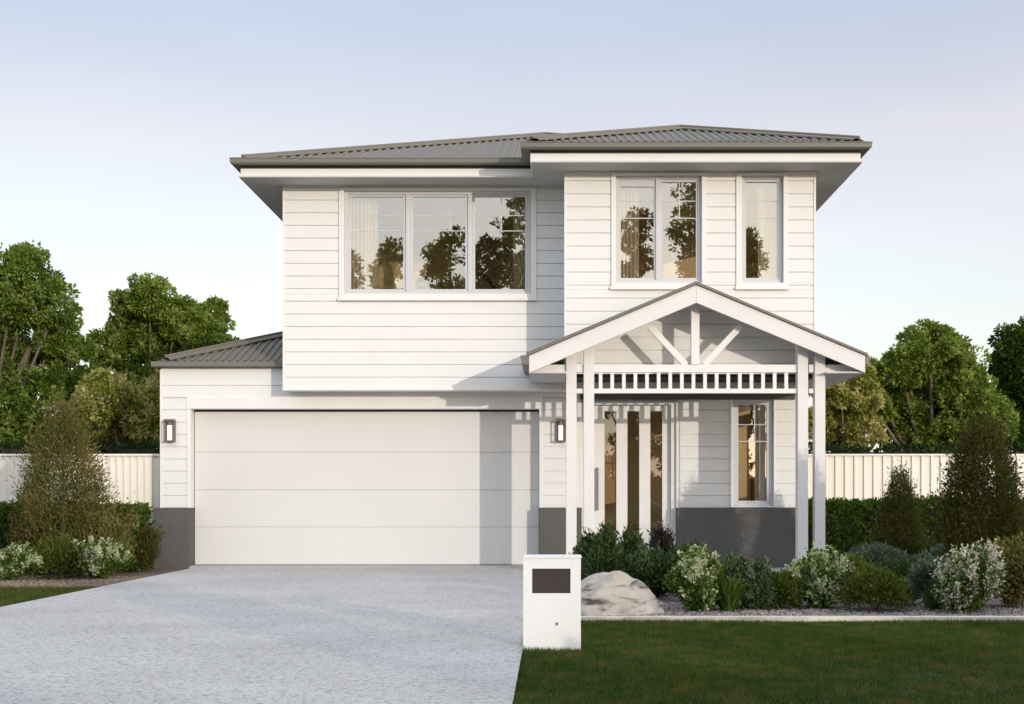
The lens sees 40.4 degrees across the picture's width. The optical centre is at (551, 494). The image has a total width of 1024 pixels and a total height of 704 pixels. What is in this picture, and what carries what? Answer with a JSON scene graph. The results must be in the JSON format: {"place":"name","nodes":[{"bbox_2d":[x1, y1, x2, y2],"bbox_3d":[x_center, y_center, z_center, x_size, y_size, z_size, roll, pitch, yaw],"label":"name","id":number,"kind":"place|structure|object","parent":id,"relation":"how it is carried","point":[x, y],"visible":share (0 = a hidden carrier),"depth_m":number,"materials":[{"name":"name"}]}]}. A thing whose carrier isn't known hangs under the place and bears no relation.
{"place":"outdoors","nodes":[
{"label":"outdoors","id":0,"kind":"place"},
{"bbox_2d":[0,585,101,606],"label":"grass","id":1,"kind":"structure","parent":0,"point":[50,591],"depth_m":14.17,"materials":[{"name":"green plant"}]},
{"bbox_2d":[0,565,522,703],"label":"driveway","id":2,"kind":"structure","parent":0,"point":[321,634],"depth_m":9.51,"materials":[{"name":"grey concrete"}]},
{"bbox_2d":[0,0,1023,451],"label":"sky","id":3,"kind":"structure","parent":0,"point":[122,122],"materials":[{"name":"blue"}]},
{"bbox_2d":[568,546,591,580],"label":"round shrub","id":4,"kind":"object","parent":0,"point":[584,560],"visible":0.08,"depth_m":14.07,"materials":[{"name":"green plant"}]},
{"bbox_2d":[571,526,594,558],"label":"spiky shrub","id":5,"kind":"object","parent":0,"point":[584,544],"visible":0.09,"depth_m":14.44,"materials":[{"name":"green plant"}]},
{"bbox_2d":[505,617,1023,703],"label":"grass","id":6,"kind":"structure","parent":0,"point":[861,648],"depth_m":8.24,"materials":[{"name":"green plant"}]},
{"bbox_2d":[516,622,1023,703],"bbox_3d":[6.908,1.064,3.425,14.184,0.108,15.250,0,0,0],"label":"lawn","id":7,"kind":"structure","parent":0,"point":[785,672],"depth_m":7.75,"materials":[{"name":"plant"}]},
{"bbox_2d":[523,555,581,650],"bbox_3d":[0.005,0.720,9.180,0.383,0.641,0.312,0,0,0],"label":"letterbox","id":8,"kind":"object","parent":7,"relation":"on","point":[552,601],"visible":0.99,"depth_m":9.03,"materials":[{"name":"concrete"}]},
{"bbox_2d":[765,568,789,572],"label":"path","id":9,"kind":"structure","parent":0,"point":[776,569],"depth_m":18.68,"materials":[{"name":"concrete"}]},
{"label":"ground","id":10,"kind":"structure","parent":0,"visible":0},
{"bbox_2d":[0,240,99,448],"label":"tree","id":11,"kind":"object","parent":10,"relation":"on","point":[58,352],"visible":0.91,"depth_m":30.47,"materials":[{"name":"green plant"}]},
{"bbox_2d":[0,436,159,453],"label":"hedge","id":12,"kind":"object","parent":10,"relation":"on","point":[128,448],"visible":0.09,"depth_m":23.29,"materials":[{"name":"green plant"}]},
{"bbox_2d":[0,568,184,587],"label":"mulch bed","id":13,"kind":"object","parent":10,"relation":"on","point":[152,572],"depth_m":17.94,"materials":[{"name":"grey gravel"}]},
{"bbox_2d":[0,540,49,580],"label":"flowering shrub","id":14,"kind":"object","parent":13,"relation":"on","point":[15,562],"visible":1,"depth_m":16.58,"materials":[{"name":"green plant"}]},
{"bbox_2d":[2,505,69,574],"bbox_3d":[-6.650,0.587,17.867,0.922,0.926,0.941,0,0,0],"label":"round shrub","id":15,"kind":"object","parent":13,"relation":"on","point":[14,538],"visible":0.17,"depth_m":17.71,"materials":[{"name":"green plant"}]},
{"bbox_2d":[22,528,93,579],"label":"round shrub","id":16,"kind":"object","parent":13,"relation":"on","point":[56,553],"visible":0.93,"depth_m":16.84,"materials":[{"name":"green plant"}]},
{"bbox_2d":[1,386,121,574],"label":"conical tree","id":17,"kind":"object","parent":13,"relation":"on","point":[35,496],"visible":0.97,"depth_m":17.56,"materials":[{"name":"green plant"}]},
{"bbox_2d":[0,499,155,572],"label":"hedge","id":18,"kind":"object","parent":13,"relation":"on","point":[146,514],"visible":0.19,"depth_m":18.44,"materials":[{"name":"green plant"}]},
{"bbox_2d":[0,454,159,567],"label":"fence","id":19,"kind":"object","parent":13,"relation":"on","point":[139,474],"visible":0.17,"depth_m":19.62,"materials":[{"name":"metal"}]},
{"bbox_2d":[49,491,148,574],"bbox_3d":[-5.771,0.496,17.815,1.149,1.106,1.269,0,0,0],"label":"round shrub","id":20,"kind":"object","parent":13,"relation":"on","point":[116,527],"visible":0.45,"depth_m":17.61,"materials":[{"name":"green plant"}]},
{"bbox_2d":[71,535,135,578],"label":"flowering shrub","id":21,"kind":"object","parent":13,"relation":"on","point":[102,559],"visible":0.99,"depth_m":16.88,"materials":[{"name":"green plant"}]},
{"bbox_2d":[124,522,169,571],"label":"round shrub","id":22,"kind":"object","parent":13,"relation":"on","point":[147,544],"visible":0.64,"depth_m":18.48,"materials":[{"name":"green plant"}]},
{"bbox_2d":[63,365,159,448],"bbox_3d":[-8.315,-0.756,27.292,3.062,3.803,2.277,0,0,0],"label":"bush","id":23,"kind":"object","parent":10,"relation":"on","point":[130,413],"visible":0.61,"depth_m":26.82,"materials":[{"name":"green plant"}]},
{"bbox_2d":[83,271,240,404],"bbox_3d":[-9.118,-2.041,33.092,3.852,6.384,2.549,0,0,0],"label":"tree","id":24,"kind":"object","parent":10,"relation":"on","point":[147,323],"visible":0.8,"depth_m":32.47,"materials":[{"name":"green plant"}]},
{"bbox_2d":[151,124,872,568],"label":"house","id":25,"kind":"structure","parent":10,"relation":"on","point":[337,420],"depth_m":18.96,"materials":[{"name":"white paint"}]},
{"bbox_2d":[163,419,175,441],"bbox_3d":[-5.260,-0.887,19.188,0.145,0.311,0.116,0,0,0],"label":"wall lamp","id":26,"kind":"object","parent":25,"relation":"attached to","point":[168,430],"visible":1,"depth_m":19.15,"materials":[{"name":"white glass"}]},
{"bbox_2d":[351,197,378,288],"bbox_3d":[-2.635,-3.408,19.180,0.504,1.560,0.074,0,0,0],"label":"curtain","id":27,"kind":"object","parent":25,"relation":"hanging from","point":[364,259],"visible":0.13,"depth_m":19.18,"materials":[{"name":"white fabric"}]},
{"bbox_2d":[195,412,538,564],"bbox_3d":[-2.580,-0.093,19.470,4.809,2.145,0.040,0,0,0],"label":"garage door","id":28,"kind":"structure","parent":25,"relation":"in","point":[272,488],"depth_m":19.45,"materials":[{"name":"paint"}]},
{"bbox_2d":[414,286,427,288],"bbox_3d":[-2.163,-2.565,19.980,1.079,0.970,0.900,0,0,0],"label":"sofa","id":29,"kind":"object","parent":25,"relation":"on","point":[420,287],"visible":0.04,"depth_m":20.24,"materials":[{"name":"fabric"}]},
{"bbox_2d":[379,259,401,288],"bbox_3d":[-2.314,-3.010,19.580,0.618,0.618,0.160,0,0,-10],"label":"cushion","id":30,"kind":"object","parent":29,"relation":"on","point":[390,276],"visible":0.53,"depth_m":19.51,"materials":[{"name":"beige fabric"}]},
{"bbox_2d":[393,264,419,288],"bbox_3d":[-2.102,-3.000,19.630,0.538,0.538,0.150,0,0,12],"label":"cushion","id":31,"kind":"object","parent":29,"relation":"on","point":[399,269],"visible":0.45,"depth_m":19.57,"materials":[{"name":"white fabric"}]},
{"bbox_2d":[416,277,445,288],"bbox_3d":[-1.868,-2.622,20.330,0.720,1.186,0.560,0,0,0],"label":"armchair","id":32,"kind":"object","parent":25,"relation":"on","point":[433,280],"visible":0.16,"depth_m":20.53,"materials":[{"name":"beige wood"}]},
{"bbox_2d":[338,188,536,300],"bbox_3d":[-1.543,-3.397,18.919,2.704,1.533,0.162,0,0,0],"label":"window","id":33,"kind":"structure","parent":25,"relation":"in","point":[407,293],"depth_m":18.92,"materials":[{"name":"white metal"}]},
{"bbox_2d":[448,272,495,288],"bbox_3d":[-1.144,-2.622,19.830,0.720,1.186,0.560,0,0,0],"label":"armchair","id":34,"kind":"object","parent":25,"relation":"on","point":[455,280],"visible":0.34,"depth_m":20.03,"materials":[{"name":"beige wood"}]},
{"bbox_2d":[503,281,512,288],"bbox_3d":[-0.516,-2.615,20.180,0.762,1.070,0.900,0,0,0],"label":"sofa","id":35,"kind":"object","parent":25,"relation":"on","point":[507,284],"visible":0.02,"depth_m":20.43,"materials":[{"name":"fabric"}]},
{"bbox_2d":[513,197,524,288],"bbox_3d":[-0.371,-3.408,19.181,0.316,1.560,0.074,0,0,0],"label":"curtain","id":36,"kind":"object","parent":25,"relation":"hanging from","point":[518,250],"visible":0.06,"depth_m":19.18,"materials":[{"name":"white fabric"}]},
{"bbox_2d":[555,419,565,441],"bbox_3d":[0.126,-0.887,19.188,0.145,0.311,0.116,0,0,0],"label":"wall lamp","id":37,"kind":"object","parent":25,"relation":"attached to","point":[559,430],"visible":1,"depth_m":19.15,"materials":[{"name":"white glass"}]},
{"bbox_2d":[621,187,638,277],"bbox_3d":[0.983,-3.428,18.361,0.338,1.550,0.074,0,0,0],"label":"curtain","id":38,"kind":"object","parent":25,"relation":"hanging from","point":[629,248],"visible":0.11,"depth_m":18.36,"materials":[{"name":"white fabric"}]},
{"bbox_2d":[594,405,669,548],"bbox_3d":[1.055,-0.138,19.378,1.193,2.217,0.115,0,0,0],"label":"front door","id":39,"kind":"structure","parent":25,"relation":"in","point":[621,410],"depth_m":19.39,"materials":[{"name":"white paint"}]},
{"bbox_2d":[604,504,661,540],"bbox_3d":[1.321,0.535,20.650,1.402,0.790,0.900,0,0,0],"label":"sofa","id":40,"kind":"object","parent":25,"relation":"on","point":[651,530],"visible":0.01,"depth_m":20.21,"materials":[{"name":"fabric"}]},
{"bbox_2d":[604,503,615,529],"bbox_3d":[0.901,0.320,20.700,0.494,0.477,0.170,0,0,0],"label":"cushion","id":41,"kind":"object","parent":40,"relation":"on","point":[609,510],"visible":0.31,"depth_m":20.62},
{"bbox_2d":[627,501,638,529],"bbox_3d":[1.240,0.320,20.700,0.506,0.490,0.170,0,0,0],"label":"cushion","id":42,"kind":"object","parent":40,"relation":"on","point":[633,512],"visible":0.41,"depth_m":20.62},
{"bbox_2d":[650,499,661,528],"bbox_3d":[1.554,0.320,20.700,0.573,0.563,0.170,0,0,0],"label":"cushion","id":43,"kind":"object","parent":40,"relation":"on","point":[655,512],"visible":0.48,"depth_m":20.62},
{"bbox_2d":[610,173,705,289],"bbox_3d":[1.388,-3.415,18.099,1.254,1.513,0.162,0,0,0],"label":"window","id":44,"kind":"structure","parent":25,"relation":"in","point":[618,180],"depth_m":18.10,"materials":[{"name":"white metal"}]},
{"bbox_2d":[730,400,774,506],"bbox_3d":[2.778,-0.583,19.299,0.628,1.507,0.142,0,0,0],"label":"window","id":45,"kind":"structure","parent":25,"relation":"in","point":[770,404],"depth_m":19.29,"materials":[{"name":"white wood"}]},
{"bbox_2d":[750,405,757,500],"bbox_3d":[2.837,-0.566,19.509,0.124,1.636,0.074,0,0,0],"label":"curtain","id":46,"kind":"object","parent":25,"relation":"hanging from","point":[753,471],"visible":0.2,"depth_m":19.51,"materials":[{"name":"fabric"}]},
{"bbox_2d":[759,418,759,496],"bbox_3d":[3.328,-0.595,21.050,0.040,1.250,2.300,0,0,0],"label":"window","id":47,"kind":"structure","parent":25,"relation":"in","point":[759,418],"depth_m":22.15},
{"bbox_2d":[735,173,788,289],"bbox_3d":[2.727,-3.415,18.099,0.694,1.513,0.162,0,0,0],"label":"window","id":48,"kind":"structure","parent":25,"relation":"in","point":[781,282],"depth_m":18.04,"materials":[{"name":"white metal"}]},
{"bbox_2d":[760,405,765,500],"bbox_3d":[3.042,-0.566,19.552,0.235,1.636,0.070,0,0,0],"label":"curtain","id":49,"kind":"object","parent":25,"relation":"hanging from","point":[762,455],"visible":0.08,"depth_m":19.56,"materials":[{"name":"white fabric"}]},
{"bbox_2d":[758,183,776,277],"bbox_3d":[2.877,-3.428,18.359,0.320,1.550,0.075,0,0,0],"label":"curtain","id":50,"kind":"object","parent":25,"relation":"hanging from","point":[767,248],"visible":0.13,"depth_m":18.36,"materials":[{"name":"white fabric"}]},
{"bbox_2d":[581,616,1023,621],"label":"concrete edging","id":51,"kind":"object","parent":10,"relation":"on","point":[812,618],"depth_m":11.05,"materials":[{"name":"white concrete"}]},
{"bbox_2d":[581,591,1023,615],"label":"gravel bed","id":52,"kind":"object","parent":10,"relation":"on","point":[671,597],"depth_m":12.46,"materials":[{"name":"gravel"}]},
{"bbox_2d":[582,518,626,578],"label":"spiky shrub","id":53,"kind":"object","parent":52,"relation":"on","point":[606,551],"visible":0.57,"depth_m":13.53,"materials":[{"name":"green plant"}]},
{"bbox_2d":[581,570,664,615],"bbox_3d":[0.521,0.937,12.153,0.977,0.544,0.734,0,0,0],"label":"boulder","id":54,"kind":"object","parent":52,"relation":"on","point":[619,592],"visible":0.52,"depth_m":11.90,"materials":[{"name":"stone"}]},
{"bbox_2d":[615,521,647,562],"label":"spiky shrub","id":55,"kind":"object","parent":52,"relation":"on","point":[630,537],"visible":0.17,"depth_m":13.85,"materials":[{"name":"green plant"}]},
{"bbox_2d":[619,539,674,597],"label":"round shrub","id":56,"kind":"object","parent":52,"relation":"on","point":[644,565],"visible":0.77,"depth_m":13.45,"materials":[{"name":"green plant"}]},
{"bbox_2d":[646,519,676,595],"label":"spiky shrub","id":57,"kind":"object","parent":52,"relation":"on","point":[665,538],"visible":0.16,"depth_m":14.13,"materials":[{"name":"green plant"}]},
{"bbox_2d":[657,538,707,598],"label":"round shrub","id":58,"kind":"object","parent":52,"relation":"on","point":[673,558],"visible":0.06,"depth_m":13.33,"materials":[{"name":"green plant"}]},
{"bbox_2d":[661,543,726,611],"bbox_3d":[1.309,0.737,12.273,0.600,0.631,0.550,0,0,-38],"label":"flowering shrub","id":59,"kind":"object","parent":52,"relation":"on","point":[695,572],"visible":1,"depth_m":12.16,"materials":[{"name":"green plant"}]},
{"bbox_2d":[710,557,726,603],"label":"round shrub","id":60,"kind":"object","parent":52,"relation":"on","point":[722,567],"visible":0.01,"depth_m":13.04,"materials":[{"name":"green plant"}]},
{"bbox_2d":[713,572,750,611],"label":"strappy plant","id":61,"kind":"object","parent":52,"relation":"on","point":[729,594],"visible":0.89,"depth_m":12.17,"materials":[{"name":"green plant"}]},
{"bbox_2d":[717,550,779,609],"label":"round shrub","id":62,"kind":"object","parent":52,"relation":"on","point":[756,574],"visible":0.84,"depth_m":12.30,"materials":[{"name":"green plant"}]},
{"bbox_2d":[755,565,808,609],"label":"round shrub","id":63,"kind":"object","parent":52,"relation":"on","point":[786,592],"visible":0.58,"depth_m":12.40,"materials":[{"name":"green plant"}]},
{"bbox_2d":[784,542,856,610],"bbox_3d":[2.421,0.732,12.632,0.775,0.634,0.648,0,0,33],"label":"flowering shrub","id":64,"kind":"object","parent":52,"relation":"on","point":[823,573],"visible":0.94,"depth_m":12.46,"materials":[{"name":"green plant"}]},
{"bbox_2d":[841,551,878,595],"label":"round shrub","id":65,"kind":"object","parent":52,"relation":"on","point":[852,558],"visible":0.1,"depth_m":13.74,"materials":[{"name":"green plant"}]},
{"bbox_2d":[833,562,916,611],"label":"round shrub","id":66,"kind":"object","parent":52,"relation":"on","point":[875,584],"visible":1,"depth_m":12.11,"materials":[{"name":"green plant"}]},
{"bbox_2d":[838,541,949,566],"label":"ground cover","id":67,"kind":"object","parent":52,"relation":"on","point":[872,550],"visible":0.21,"depth_m":16.18,"materials":[{"name":"green plant"}]},
{"bbox_2d":[868,552,923,605],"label":"round shrub","id":68,"kind":"object","parent":52,"relation":"on","point":[900,566],"visible":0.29,"depth_m":12.90,"materials":[{"name":"green plant"}]},
{"bbox_2d":[867,460,933,558],"bbox_3d":[4.314,0.302,17.184,0.758,1.507,0.731,0,0,-45],"label":"conifer shrub","id":69,"kind":"object","parent":52,"relation":"on","point":[910,537],"visible":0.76,"depth_m":17.10,"materials":[{"name":"green plant"}]},
{"bbox_2d":[808,494,1023,561],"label":"hedge","id":70,"kind":"object","parent":52,"relation":"on","point":[849,523],"visible":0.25,"depth_m":19.05,"materials":[{"name":"green plant"}]},
{"bbox_2d":[904,553,949,608],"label":"round shrub","id":71,"kind":"object","parent":52,"relation":"on","point":[920,577],"visible":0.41,"depth_m":12.42,"materials":[{"name":"green plant"}]},
{"bbox_2d":[922,568,954,610],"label":"round shrub","id":72,"kind":"object","parent":52,"relation":"on","point":[931,601],"visible":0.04,"depth_m":12.31,"materials":[{"name":"green plant"}]},
{"bbox_2d":[929,537,1008,612],"bbox_3d":[3.623,0.706,12.164,0.694,0.686,0.688,0,0,0],"label":"flowering shrub","id":73,"kind":"object","parent":52,"relation":"on","point":[966,581],"visible":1,"depth_m":11.98,"materials":[{"name":"green plant"}]},
{"bbox_2d":[927,397,1023,559],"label":"conical tree","id":74,"kind":"object","parent":52,"relation":"on","point":[956,513],"visible":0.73,"depth_m":14.81,"materials":[{"name":"green plant"}]},
{"bbox_2d":[981,530,1023,607],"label":"round shrub","id":75,"kind":"object","parent":52,"relation":"on","point":[1013,584],"visible":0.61,"depth_m":12.50,"materials":[{"name":"green plant"}]},
{"bbox_2d":[808,362,890,451],"bbox_3d":[5.321,-0.706,25.950,1.762,3.689,1.959,0,0,0],"label":"bush","id":76,"kind":"object","parent":10,"relation":"on","point":[850,408],"visible":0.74,"depth_m":25.51,"materials":[{"name":"green plant"}]},
{"bbox_2d":[808,454,1023,507],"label":"fence","id":77,"kind":"object","parent":10,"relation":"on","point":[858,476],"visible":0.16,"depth_m":22.00,"materials":[{"name":"metal"}]},
{"bbox_2d":[808,440,1023,453],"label":"hedge","id":78,"kind":"object","parent":10,"relation":"on","point":[860,449],"visible":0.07,"depth_m":23.29,"materials":[{"name":"green plant"}]},
{"bbox_2d":[866,318,1019,451],"bbox_3d":[8.034,-1.250,29.153,3.910,4.780,2.770,0,0,0],"label":"tree","id":79,"kind":"object","parent":10,"relation":"on","point":[932,375],"visible":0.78,"depth_m":28.44,"materials":[{"name":"green plant"}]},
{"bbox_2d":[987,316,1023,451],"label":"tree","id":80,"kind":"object","parent":10,"relation":"on","point":[1006,368],"visible":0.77,"depth_m":31.31,"materials":[{"name":"green plant"}]}
]}

